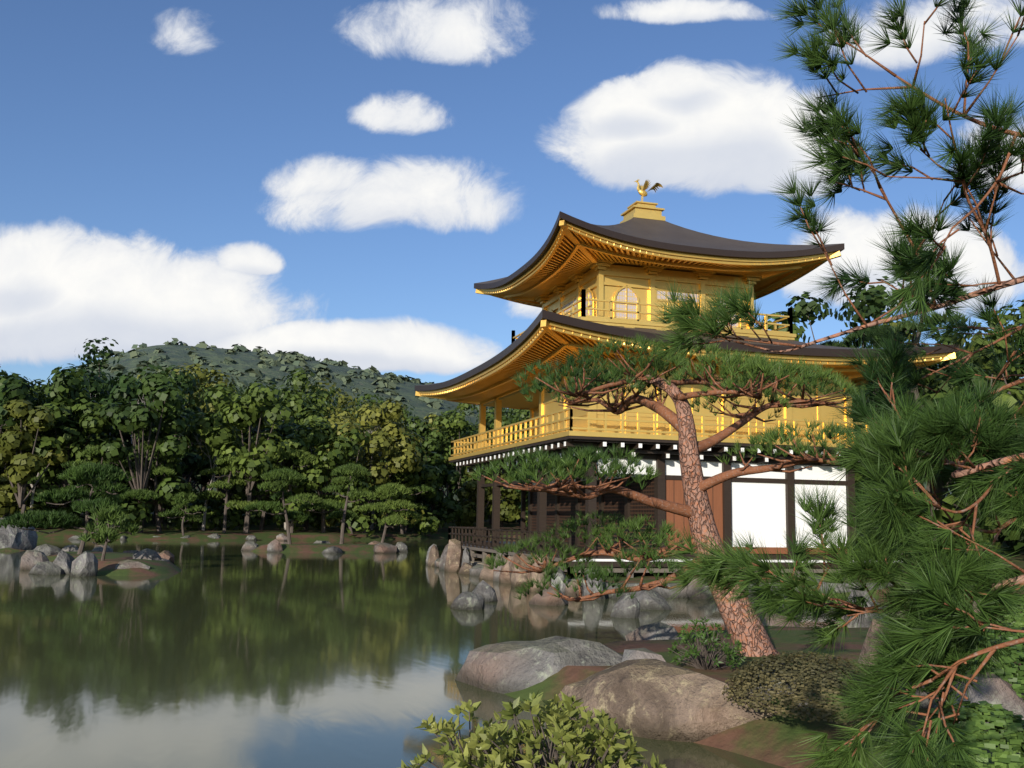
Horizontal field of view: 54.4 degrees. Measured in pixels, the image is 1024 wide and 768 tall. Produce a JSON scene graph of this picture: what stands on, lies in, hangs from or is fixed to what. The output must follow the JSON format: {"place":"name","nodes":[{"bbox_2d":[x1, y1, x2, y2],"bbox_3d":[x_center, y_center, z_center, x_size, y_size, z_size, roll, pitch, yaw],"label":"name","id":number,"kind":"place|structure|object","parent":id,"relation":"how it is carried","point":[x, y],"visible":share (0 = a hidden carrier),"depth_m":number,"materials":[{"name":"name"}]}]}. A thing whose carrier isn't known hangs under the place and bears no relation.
{"place":"outdoors","nodes":[
{"label":"outdoors","id":0,"kind":"place"},
{"bbox_2d":[0,537,1020,767],"bbox_3d":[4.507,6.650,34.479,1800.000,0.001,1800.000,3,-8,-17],"label":"pond water","id":1,"kind":"structure","parent":0,"point":[221,654],"depth_m":13.53,"materials":[{"name":"green liquid"}]},
{"bbox_2d":[0,345,1023,767],"bbox_3d":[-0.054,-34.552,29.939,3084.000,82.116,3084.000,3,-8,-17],"label":"terrain","id":2,"kind":"structure","parent":0,"point":[776,739],"depth_m":30.68,"materials":[{"name":"green plant"}]},
{"bbox_2d":[0,439,434,560],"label":"pine trees","id":3,"kind":"object","parent":2,"relation":"on","point":[106,505],"depth_m":53.24,"materials":[{"name":"green plant"}]},
{"bbox_2d":[42,338,509,417],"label":"hill forest","id":4,"kind":"object","parent":2,"relation":"on","point":[296,358],"visible":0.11,"depth_m":432.73,"materials":[{"name":"green plant"}]},
{"bbox_2d":[0,274,1023,547],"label":"woods","id":5,"kind":"object","parent":2,"relation":"on","point":[206,414],"depth_m":76.73,"materials":[{"name":"green plant"}]},
{"bbox_2d":[0,518,1023,741],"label":"garden rocks","id":6,"kind":"object","parent":2,"relation":"on","point":[644,693],"visible":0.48,"depth_m":10.90,"materials":[{"name":"stone"}]},
{"bbox_2d":[401,689,666,767],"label":"bush","id":7,"kind":"object","parent":2,"relation":"on","point":[556,716],"depth_m":4.99,"materials":[{"name":"green plant"}]},
{"bbox_2d":[470,331,863,656],"bbox_3d":[2.102,1.409,12.234,5.095,4.129,4.089,0,-8,8],"label":"pine","id":8,"kind":"object","parent":2,"relation":"on","point":[780,369],"depth_m":11.78,"materials":[{"name":"green plant"}]},
{"bbox_2d":[448,259,901,578],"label":"temple pavilion","id":9,"kind":"structure","parent":2,"relation":"on","point":[749,503],"depth_m":30.04,"materials":[{"name":"gold metal"}]},
{"bbox_2d":[503,484,527,541],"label":"post","id":10,"kind":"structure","parent":9,"relation":"attached to","point":[523,504],"depth_m":42.40,"materials":[{"name":"brown wood"}]},
{"bbox_2d":[550,284,739,326],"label":"windows","id":11,"kind":"structure","parent":9,"relation":"in","point":[626,293],"depth_m":32.83,"materials":[{"name":"beige paper"}]},
{"bbox_2d":[476,217,842,283],"bbox_3d":[4.714,-4.844,36.029,9.920,2.240,9.920,3,-8,-17],"label":"roof","id":12,"kind":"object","parent":9,"relation":"on","point":[659,231],"visible":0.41,"depth_m":33.85,"materials":[{"name":"grey wood"}]},
{"bbox_2d":[620,179,664,222],"bbox_3d":[4.814,-6.649,36.294,1.380,1.690,1.240,3,-8,-17],"label":"roof finial","id":13,"kind":"object","parent":12,"relation":"on","point":[642,209],"visible":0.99,"depth_m":35.82,"materials":[{"name":"gold metal"}]},
{"bbox_2d":[474,211,844,307],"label":"roof eaves","id":14,"kind":"object","parent":9,"relation":"attached to","point":[570,246],"visible":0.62,"depth_m":32.20,"materials":[{"name":"gold metal"}]},
{"bbox_2d":[416,326,943,385],"bbox_3d":[4.640,-0.692,35.469,13.100,1.100,16.300,3,-8,-17],"label":"lower roof","id":15,"kind":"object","parent":9,"relation":"on","point":[655,331],"visible":0.06,"depth_m":31.33,"materials":[{"name":"grey wood"}]},
{"bbox_2d":[415,310,958,409],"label":"roof eaves","id":16,"kind":"object","parent":9,"relation":"attached to","point":[547,335],"visible":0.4,"depth_m":28.66,"materials":[{"name":"gold metal"}]},
{"bbox_2d":[471,560,899,597],"bbox_3d":[6.510,6.666,34.141,14.370,0.750,16.220,3,-8,-17],"label":"stone foundation","id":17,"kind":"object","parent":2,"relation":"on","point":[663,592],"depth_m":25.04,"materials":[{"name":"stone"}]},
{"bbox_2d":[722,651,907,723],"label":"azalea mounds","id":18,"kind":"object","parent":2,"relation":"on","point":[755,669],"visible":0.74,"depth_m":8.07,"materials":[{"name":"green plant"}]},
{"bbox_2d":[646,0,1023,767],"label":"pine","id":19,"kind":"object","parent":2,"relation":"on","point":[892,532],"depth_m":3.98,"materials":[{"name":"green plant"}]},
{"bbox_2d":[818,280,1023,540],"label":"tall pines","id":20,"kind":"object","parent":2,"relation":"on","point":[855,336],"depth_m":49.44,"materials":[{"name":"green plant"}]},
{"bbox_2d":[918,339,1023,554],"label":"trees","id":21,"kind":"object","parent":2,"relation":"on","point":[941,515],"depth_m":44.34,"materials":[{"name":"green plant"}]},
{"bbox_2d":[0,0,1023,409],"label":"sky","id":22,"kind":"structure","parent":0,"point":[336,180],"materials":[{"name":"blue"}]}
]}

